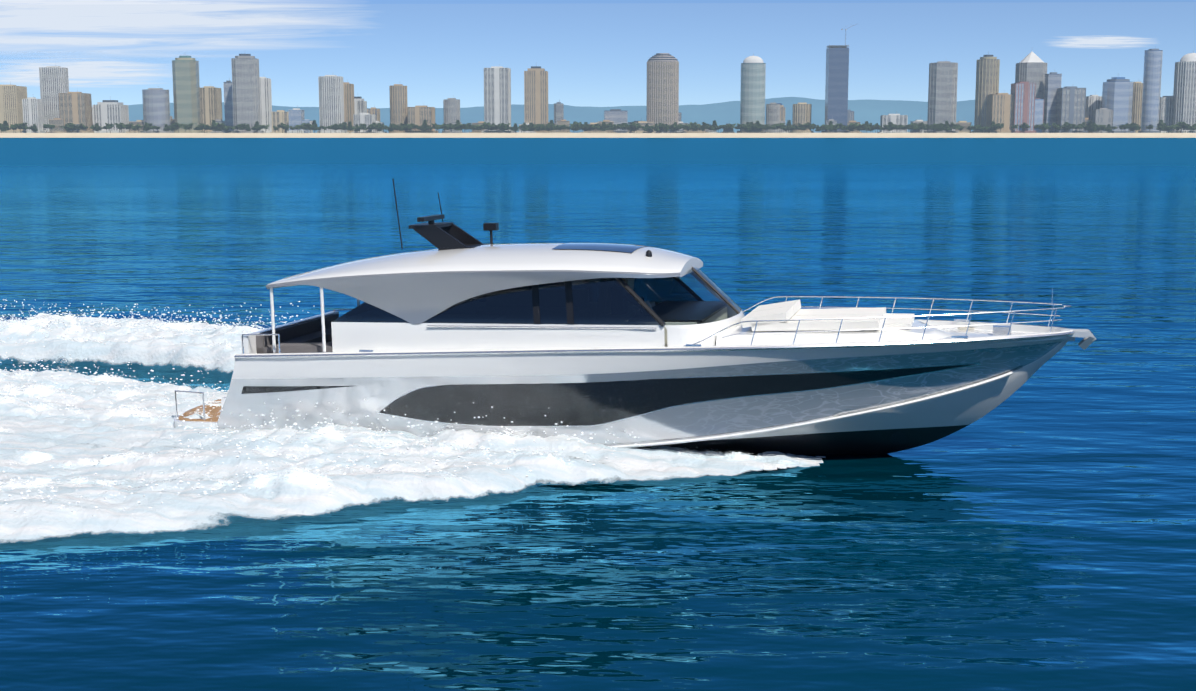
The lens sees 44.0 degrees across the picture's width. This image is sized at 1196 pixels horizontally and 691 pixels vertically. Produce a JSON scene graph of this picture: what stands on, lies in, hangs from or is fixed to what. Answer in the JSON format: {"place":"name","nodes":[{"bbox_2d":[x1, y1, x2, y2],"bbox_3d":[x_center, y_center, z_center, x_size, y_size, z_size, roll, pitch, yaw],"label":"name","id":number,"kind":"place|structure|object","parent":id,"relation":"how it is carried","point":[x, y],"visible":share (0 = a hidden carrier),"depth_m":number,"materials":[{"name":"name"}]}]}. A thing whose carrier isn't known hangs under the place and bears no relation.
{"place":"outdoors","nodes":[
{"label":"outdoors","id":0,"kind":"place"},
{"bbox_2d":[0,61,163,85],"bbox_3d":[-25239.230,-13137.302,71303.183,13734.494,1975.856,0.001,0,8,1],"label":"cloud","id":1,"kind":"structure","parent":0,"point":[23,77],"depth_m":71283.27,"materials":[{"name":"white"}]},
{"bbox_2d":[0,0,333,74],"bbox_3d":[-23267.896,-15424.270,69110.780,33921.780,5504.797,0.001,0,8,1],"label":"cloud","id":2,"kind":"structure","parent":0,"point":[132,16],"depth_m":69118.64,"materials":[{"name":"white"}]},
{"bbox_2d":[128,97,974,132],"bbox_3d":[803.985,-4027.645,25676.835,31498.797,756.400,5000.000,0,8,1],"label":"hill range","id":3,"kind":"structure","parent":0,"point":[869,111],"depth_m":24885.73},
{"bbox_2d":[0,138,1195,690],"bbox_3d":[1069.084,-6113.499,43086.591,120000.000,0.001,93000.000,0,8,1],"label":"sea water","id":4,"kind":"structure","parent":0,"point":[1036,532],"depth_m":27.67,"materials":[{"name":"blue liquid"}]},
{"bbox_2d":[0,299,825,542],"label":"wake foam","id":5,"kind":"object","parent":4,"relation":"on","point":[92,454],"visible":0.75,"depth_m":28.91,"materials":[{"name":"white liquid"}]},
{"bbox_2d":[174,179,1095,454],"bbox_3d":[0.352,-0.501,31.573,19.550,6.251,5.380,1,8,14],"label":"yacht","id":6,"kind":"object","parent":4,"relation":"on","point":[644,343],"visible":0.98,"depth_m":29.68,"materials":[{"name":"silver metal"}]},
{"bbox_2d":[0,133,1195,137],"bbox_3d":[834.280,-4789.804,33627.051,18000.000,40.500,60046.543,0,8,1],"label":"ground","id":7,"kind":"structure","parent":0,"point":[597,135],"depth_m":3986.95,"materials":[{"name":"beige sand"}]},
{"bbox_2d":[2,120,10,130],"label":"tree","id":8,"kind":"object","parent":7,"relation":"on","point":[6,125],"depth_m":4108.51,"materials":[{"name":"green plant"}]},
{"bbox_2d":[0,82,26,132],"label":"building","id":9,"kind":"structure","parent":7,"relation":"on","point":[11,107],"depth_m":4249.82,"materials":[{"name":"beige concrete"}]},
{"bbox_2d":[22,97,44,132],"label":"building","id":10,"kind":"structure","parent":7,"relation":"on","point":[32,110],"depth_m":4131.77,"materials":[{"name":"grey glass"}]},
{"bbox_2d":[39,66,68,131],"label":"building","id":11,"kind":"structure","parent":7,"relation":"on","point":[54,81],"depth_m":4181.81,"materials":[{"name":"grey glass"}]},
{"bbox_2d":[47,115,65,132],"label":"building","id":12,"kind":"structure","parent":7,"relation":"on","point":[57,122],"depth_m":4104.35,"materials":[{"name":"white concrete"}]},
{"bbox_2d":[59,90,93,132],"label":"building","id":13,"kind":"structure","parent":7,"relation":"on","point":[75,107],"depth_m":4107.22,"materials":[{"name":"beige glass"}]},
{"bbox_2d":[93,100,128,132],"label":"building","id":14,"kind":"structure","parent":7,"relation":"on","point":[110,111],"depth_m":4146.71,"materials":[{"name":"grey glass"}]},
{"bbox_2d":[116,123,126,130],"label":"tree","id":15,"kind":"object","parent":7,"relation":"on","point":[121,125],"depth_m":4090.18,"materials":[{"name":"green plant"}]},
{"bbox_2d":[126,120,143,132],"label":"building","id":16,"kind":"structure","parent":7,"relation":"on","point":[139,122],"depth_m":4160.35,"materials":[{"name":"grey glass"}]},
{"bbox_2d":[143,122,149,132],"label":"tree","id":17,"kind":"object","parent":7,"relation":"on","point":[146,128],"depth_m":4073.88,"materials":[{"name":"green plant"}]},
{"bbox_2d":[140,88,173,132],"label":"building","id":18,"kind":"structure","parent":7,"relation":"on","point":[156,106],"depth_m":4125.96,"materials":[{"name":"blue glass"}]},
{"bbox_2d":[171,123,179,129],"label":"tree","id":19,"kind":"object","parent":7,"relation":"on","point":[174,125],"depth_m":4072.22,"materials":[{"name":"green plant"}]},
{"bbox_2d":[172,56,203,132],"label":"building","id":20,"kind":"structure","parent":7,"relation":"on","point":[186,91],"depth_m":4155.45,"materials":[{"name":"green glass"}]},
{"bbox_2d":[200,86,222,132],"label":"building","id":21,"kind":"structure","parent":7,"relation":"on","point":[211,102],"depth_m":4275.67,"materials":[{"name":"grey glass"}]},
{"bbox_2d":[210,119,224,132],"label":"building","id":22,"kind":"structure","parent":7,"relation":"on","point":[219,121],"depth_m":4242.44,"materials":[{"name":"grey glass"}]},
{"bbox_2d":[216,123,225,129],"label":"tree","id":23,"kind":"object","parent":7,"relation":"on","point":[220,125],"depth_m":4056.72,"materials":[{"name":"green plant"}]},
{"bbox_2d":[223,78,233,132],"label":"building","id":24,"kind":"structure","parent":7,"relation":"on","point":[228,102],"depth_m":4203.16,"materials":[{"name":"blue glass"}]},
{"bbox_2d":[237,123,245,132],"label":"tree","id":25,"kind":"object","parent":7,"relation":"on","point":[241,126],"depth_m":4053.88,"materials":[{"name":"green plant"}]},
{"bbox_2d":[231,54,263,132],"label":"building","id":26,"kind":"structure","parent":7,"relation":"on","point":[246,89],"depth_m":4110.79,"materials":[{"name":"grey glass"}]},
{"bbox_2d":[259,77,271,132],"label":"building","id":27,"kind":"structure","parent":7,"relation":"on","point":[265,100],"depth_m":4251.24,"materials":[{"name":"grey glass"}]},
{"bbox_2d":[270,110,288,132],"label":"building","id":28,"kind":"structure","parent":7,"relation":"on","point":[279,117],"depth_m":4175.09,"materials":[{"name":"grey glass"}]},
{"bbox_2d":[277,122,287,132],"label":"tree","id":29,"kind":"object","parent":7,"relation":"on","point":[282,126],"depth_m":4057.71,"materials":[{"name":"green plant"}]},
{"bbox_2d":[287,105,312,132],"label":"building","id":30,"kind":"structure","parent":7,"relation":"on","point":[296,115],"depth_m":4135.90,"materials":[{"name":"blue glass"}]},
{"bbox_2d":[311,120,317,132],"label":"tree","id":31,"kind":"object","parent":7,"relation":"on","point":[315,124],"depth_m":4065.17,"materials":[{"name":"green plant"}]},
{"bbox_2d":[317,75,346,132],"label":"building","id":32,"kind":"structure","parent":7,"relation":"on","point":[331,99],"depth_m":4138.75,"materials":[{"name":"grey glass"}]},
{"bbox_2d":[343,82,354,132],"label":"building","id":33,"kind":"structure","parent":7,"relation":"on","point":[349,111],"depth_m":4274.19,"materials":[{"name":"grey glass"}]},
{"bbox_2d":[347,121,353,130],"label":"tree","id":34,"kind":"object","parent":7,"relation":"on","point":[349,127],"depth_m":4066.79,"materials":[{"name":"green plant"}]},
{"bbox_2d":[354,97,366,113],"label":"building","id":35,"kind":"structure","parent":7,"relation":"on","point":[360,104],"depth_m":4384.46,"materials":[{"name":"white concrete"}]},
{"bbox_2d":[351,113,376,132],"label":"building","id":36,"kind":"structure","parent":7,"relation":"on","point":[367,119],"depth_m":4110.50,"materials":[{"name":"grey glass"}]},
{"bbox_2d":[367,105,379,121],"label":"building","id":37,"kind":"structure","parent":7,"relation":"on","point":[374,111],"depth_m":4670.75,"materials":[{"name":"concrete"}]},
{"bbox_2d":[389,84,407,132],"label":"building","id":38,"kind":"structure","parent":7,"relation":"on","point":[398,104],"depth_m":4126.30,"materials":[{"name":"grey glass"}]},
{"bbox_2d":[409,123,417,132],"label":"tree","id":39,"kind":"object","parent":7,"relation":"on","point":[412,125],"depth_m":4057.74,"materials":[{"name":"green plant"}]},
{"bbox_2d":[405,106,438,132],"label":"building","id":40,"kind":"structure","parent":7,"relation":"on","point":[417,115],"depth_m":4104.69,"materials":[{"name":"beige glass"}]},
{"bbox_2d":[440,124,448,129],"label":"tree","id":41,"kind":"object","parent":7,"relation":"on","point":[445,127],"depth_m":4048.30,"materials":[{"name":"green plant"}]},
{"bbox_2d":[443,98,459,132],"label":"building","id":42,"kind":"structure","parent":7,"relation":"on","point":[451,108],"depth_m":4153.61,"materials":[{"name":"grey glass"}]},
{"bbox_2d":[451,121,461,132],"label":"building","id":43,"kind":"structure","parent":7,"relation":"on","point":[457,131],"depth_m":4147.53,"materials":[{"name":"grey glass"}]},
{"bbox_2d":[454,120,461,130],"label":"tree","id":44,"kind":"object","parent":7,"relation":"on","point":[457,126],"depth_m":4052.76,"materials":[{"name":"green plant"}]},
{"bbox_2d":[459,124,469,132],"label":"tree","id":45,"kind":"object","parent":7,"relation":"on","point":[464,126],"depth_m":4049.26,"materials":[{"name":"green plant"}]},
{"bbox_2d":[470,121,483,132],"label":"building","id":46,"kind":"structure","parent":7,"relation":"on","point":[480,123],"depth_m":4288.40,"materials":[{"name":"grey glass"}]},
{"bbox_2d":[480,122,490,132],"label":"tree","id":47,"kind":"object","parent":7,"relation":"on","point":[487,125],"depth_m":4041.59,"materials":[{"name":"green plant"}]},
{"bbox_2d":[481,66,513,132],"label":"building","id":48,"kind":"structure","parent":7,"relation":"on","point":[497,95],"depth_m":4093.30,"materials":[{"name":"grey glass"}]},
{"bbox_2d":[512,123,518,132],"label":"tree","id":49,"kind":"object","parent":7,"relation":"on","point":[515,128],"depth_m":4041.72,"materials":[{"name":"green plant"}]},
{"bbox_2d":[521,123,527,132],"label":"tree","id":50,"kind":"object","parent":7,"relation":"on","point":[524,127],"depth_m":4037.71,"materials":[{"name":"green plant"}]},
{"bbox_2d":[517,123,535,132],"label":"building","id":51,"kind":"structure","parent":7,"relation":"on","point":[525,131],"depth_m":4119.93,"materials":[{"name":"grey glass"}]},
{"bbox_2d":[524,66,549,132],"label":"building","id":52,"kind":"structure","parent":7,"relation":"on","point":[536,95],"depth_m":4119.23,"materials":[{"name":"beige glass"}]},
{"bbox_2d":[554,99,563,124],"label":"building","id":53,"kind":"structure","parent":7,"relation":"on","point":[559,111],"depth_m":4381.12,"materials":[{"name":"glass"}]},
{"bbox_2d":[557,120,570,132],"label":"building","id":54,"kind":"structure","parent":7,"relation":"on","point":[563,122],"depth_m":4312.24,"materials":[{"name":"grey glass"}]},
{"bbox_2d":[571,122,581,132],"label":"tree","id":55,"kind":"object","parent":7,"relation":"on","point":[576,125],"depth_m":4032.24,"materials":[{"name":"green plant"}]},
{"bbox_2d":[580,119,607,132],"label":"building","id":56,"kind":"structure","parent":7,"relation":"on","point":[597,131],"depth_m":4170.25,"materials":[{"name":"beige concrete"}]},
{"bbox_2d":[600,121,606,132],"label":"tree","id":57,"kind":"object","parent":7,"relation":"on","point":[603,126],"depth_m":4045.77,"materials":[{"name":"green plant"}]},
{"bbox_2d":[598,120,614,132],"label":"building","id":58,"kind":"structure","parent":7,"relation":"on","point":[607,122],"depth_m":4172.85,"materials":[{"name":"beige concrete"}]},
{"bbox_2d":[604,109,627,132],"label":"building","id":59,"kind":"structure","parent":7,"relation":"on","point":[617,116],"depth_m":4190.93,"materials":[{"name":"blue glass"}]},
{"bbox_2d":[621,123,631,128],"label":"tree","id":60,"kind":"object","parent":7,"relation":"on","point":[627,125],"depth_m":4047.56,"materials":[{"name":"green plant"}]},
{"bbox_2d":[631,121,638,132],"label":"tree","id":61,"kind":"object","parent":7,"relation":"on","point":[634,125],"depth_m":4035.60,"materials":[{"name":"green plant"}]},
{"bbox_2d":[630,121,654,132],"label":"building","id":62,"kind":"structure","parent":7,"relation":"on","point":[642,123],"depth_m":4092.43,"materials":[{"name":"beige concrete"}]},
{"bbox_2d":[646,53,678,132],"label":"building","id":63,"kind":"structure","parent":7,"relation":"on","point":[662,87],"depth_m":4084.13,"materials":[{"name":"grey glass"}]},
{"bbox_2d":[661,125,685,132],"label":"building","id":64,"kind":"structure","parent":7,"relation":"on","point":[679,130],"depth_m":4077.70,"materials":[{"name":"grey glass"}]},
{"bbox_2d":[684,121,706,132],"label":"building","id":65,"kind":"structure","parent":7,"relation":"on","point":[692,131],"depth_m":4136.32,"materials":[{"name":"beige concrete"}]},
{"bbox_2d":[721,124,734,132],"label":"building","id":66,"kind":"structure","parent":7,"relation":"on","point":[725,131],"depth_m":4229.60,"materials":[{"name":"grey glass"}]},
{"bbox_2d":[737,53,766,131],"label":"building","id":67,"kind":"structure","parent":7,"relation":"on","point":[752,87],"depth_m":4078.44,"materials":[{"name":"glass"}]},
{"bbox_2d":[738,129,766,132],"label":"building","id":68,"kind":"structure","parent":7,"relation":"on","point":[752,131],"depth_m":4070.91,"materials":[{"name":"grey glass"}]},
{"bbox_2d":[766,100,780,132],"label":"building","id":69,"kind":"structure","parent":7,"relation":"on","point":[772,113],"depth_m":4201.94,"materials":[{"name":"grey glass"}]},
{"bbox_2d":[776,103,784,120],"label":"building","id":70,"kind":"structure","parent":7,"relation":"on","point":[782,112],"depth_m":4605.23,"materials":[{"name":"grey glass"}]},
{"bbox_2d":[790,103,812,132],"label":"building","id":71,"kind":"structure","parent":7,"relation":"on","point":[801,113],"depth_m":4141.32,"materials":[{"name":"beige concrete"}]},
{"bbox_2d":[805,123,814,129],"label":"tree","id":72,"kind":"object","parent":7,"relation":"on","point":[809,126],"depth_m":4022.81,"materials":[{"name":"green plant"}]},
{"bbox_2d":[824,116,837,132],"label":"building","id":73,"kind":"structure","parent":7,"relation":"on","point":[834,123],"depth_m":4065.05,"materials":[{"name":"grey glass"}]},
{"bbox_2d":[822,25,853,132],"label":"building","id":74,"kind":"structure","parent":7,"relation":"on","point":[836,85],"depth_m":4066.77,"materials":[{"name":"glass"}]},
{"bbox_2d":[847,107,853,121],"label":"building","id":75,"kind":"structure","parent":7,"relation":"on","point":[850,116],"depth_m":4388.51,"materials":[{"name":"glass"}]},
{"bbox_2d":[847,123,857,131],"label":"tree","id":76,"kind":"object","parent":7,"relation":"on","point":[852,126],"depth_m":4036.17,"materials":[{"name":"green plant"}]},
{"bbox_2d":[847,121,860,132],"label":"building","id":77,"kind":"structure","parent":7,"relation":"on","point":[855,130],"depth_m":4166.68,"materials":[{"name":"beige concrete"}]},
{"bbox_2d":[857,124,867,132],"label":"tree","id":78,"kind":"object","parent":7,"relation":"on","point":[862,126],"depth_m":4014.55,"materials":[{"name":"green plant"}]},
{"bbox_2d":[864,121,870,132],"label":"tree","id":79,"kind":"object","parent":7,"relation":"on","point":[868,127],"depth_m":4025.15,"materials":[{"name":"green plant"}]},
{"bbox_2d":[877,111,909,132],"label":"building","id":80,"kind":"structure","parent":7,"relation":"on","point":[897,119],"depth_m":4114.01,"materials":[{"name":"white concrete"}]},
{"bbox_2d":[910,117,926,132],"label":"building","id":81,"kind":"structure","parent":7,"relation":"on","point":[918,122],"depth_m":4242.74,"materials":[{"name":"grey glass"}]},
{"bbox_2d":[924,61,958,132],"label":"building","id":82,"kind":"structure","parent":7,"relation":"on","point":[942,94],"depth_m":4065.18,"materials":[{"name":"grey glass"}]},
{"bbox_2d":[943,121,950,132],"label":"tree","id":83,"kind":"object","parent":7,"relation":"on","point":[946,126],"depth_m":4008.52,"materials":[{"name":"green plant"}]},
{"bbox_2d":[956,121,971,132],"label":"building","id":84,"kind":"structure","parent":7,"relation":"on","point":[965,124],"depth_m":4140.24,"materials":[{"name":"beige concrete"}]},
{"bbox_2d":[972,51,999,132],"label":"building","id":85,"kind":"structure","parent":7,"relation":"on","point":[987,73],"depth_m":4091.66,"materials":[{"name":"grey glass"}]},
{"bbox_2d":[983,93,1013,132],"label":"building","id":86,"kind":"structure","parent":7,"relation":"on","point":[999,107],"depth_m":4035.17,"materials":[{"name":"beige glass"}]},
{"bbox_2d":[1020,122,1030,130],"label":"tree","id":87,"kind":"object","parent":7,"relation":"on","point":[1024,125],"depth_m":4019.93,"materials":[{"name":"green plant"}]},
{"bbox_2d":[1011,82,1043,132],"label":"building","id":88,"kind":"structure","parent":7,"relation":"on","point":[1028,108],"depth_m":4024.18,"materials":[{"name":"grey glass"}]},
{"bbox_2d":[1015,52,1046,98],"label":"building","id":89,"kind":"structure","parent":7,"relation":"on","point":[1031,67],"depth_m":4130.38,"materials":[{"name":"grey glass"}]},
{"bbox_2d":[1038,123,1048,130],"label":"tree","id":90,"kind":"object","parent":7,"relation":"on","point":[1043,126],"depth_m":4011.36,"materials":[{"name":"green plant"}]},
{"bbox_2d":[1043,72,1061,132],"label":"building","id":91,"kind":"structure","parent":7,"relation":"on","point":[1053,82],"depth_m":4097.14,"materials":[{"name":"glass"}]},
{"bbox_2d":[1052,123,1059,132],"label":"tree","id":92,"kind":"object","parent":7,"relation":"on","point":[1054,125],"depth_m":4021.82,"materials":[{"name":"green plant"}]},
{"bbox_2d":[1053,86,1087,132],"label":"building","id":93,"kind":"structure","parent":7,"relation":"on","point":[1071,101],"depth_m":4059.11,"materials":[{"name":"metal"}]},
{"bbox_2d":[1084,118,1091,132],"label":"building","id":94,"kind":"structure","parent":7,"relation":"on","point":[1087,120],"depth_m":4088.76,"materials":[{"name":"grey glass"}]},
{"bbox_2d":[1085,121,1091,132],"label":"tree","id":95,"kind":"object","parent":7,"relation":"on","point":[1088,127],"depth_m":4024.52,"materials":[{"name":"green plant"}]},
{"bbox_2d":[1085,95,1101,118],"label":"building","id":96,"kind":"structure","parent":7,"relation":"on","point":[1093,102],"depth_m":4172.89,"materials":[{"name":"grey glass"}]},
{"bbox_2d":[1091,122,1096,132],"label":"tree","id":97,"kind":"object","parent":7,"relation":"on","point":[1093,127],"depth_m":4006.46,"materials":[{"name":"green plant"}]},
{"bbox_2d":[1090,106,1112,132],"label":"building","id":98,"kind":"structure","parent":7,"relation":"on","point":[1103,116],"depth_m":4040.11,"materials":[{"name":"grey glass"}]},
{"bbox_2d":[1102,73,1134,132],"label":"building","id":99,"kind":"structure","parent":7,"relation":"on","point":[1117,95],"depth_m":4076.19,"materials":[{"name":"glass"}]},
{"bbox_2d":[1131,82,1142,132],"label":"building","id":100,"kind":"structure","parent":7,"relation":"on","point":[1137,102],"depth_m":4152.00,"materials":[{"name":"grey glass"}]},
{"bbox_2d":[1138,48,1162,132],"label":"building","id":101,"kind":"structure","parent":7,"relation":"on","point":[1151,93],"depth_m":4051.34,"materials":[{"name":"glass"}]},
{"bbox_2d":[1156,120,1162,132],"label":"tree","id":102,"kind":"object","parent":7,"relation":"on","point":[1159,126],"depth_m":4014.81,"materials":[{"name":"green plant"}]},
{"bbox_2d":[1159,96,1173,132],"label":"building","id":103,"kind":"structure","parent":7,"relation":"on","point":[1166,112],"depth_m":4102.45,"materials":[{"name":"grey glass"}]},
{"bbox_2d":[1175,121,1184,132],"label":"tree","id":104,"kind":"object","parent":7,"relation":"on","point":[1182,122],"depth_m":4022.96,"materials":[{"name":"green plant"}]},
{"bbox_2d":[1169,53,1195,132],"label":"building","id":105,"kind":"structure","parent":7,"relation":"on","point":[1184,96],"depth_m":4051.98,"materials":[{"name":"grey glass"}]},
{"bbox_2d":[0,0,1195,107],"label":"sky","id":106,"kind":"structure","parent":0,"point":[594,53],"materials":[{"name":"blue"}]},
{"bbox_2d":[1056,37,1146,47],"bbox_3d":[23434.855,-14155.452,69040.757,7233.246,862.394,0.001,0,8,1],"label":"cloud","id":107,"kind":"structure","parent":0,"point":[1090,42],"depth_m":69037.72,"materials":[{"name":"white"}]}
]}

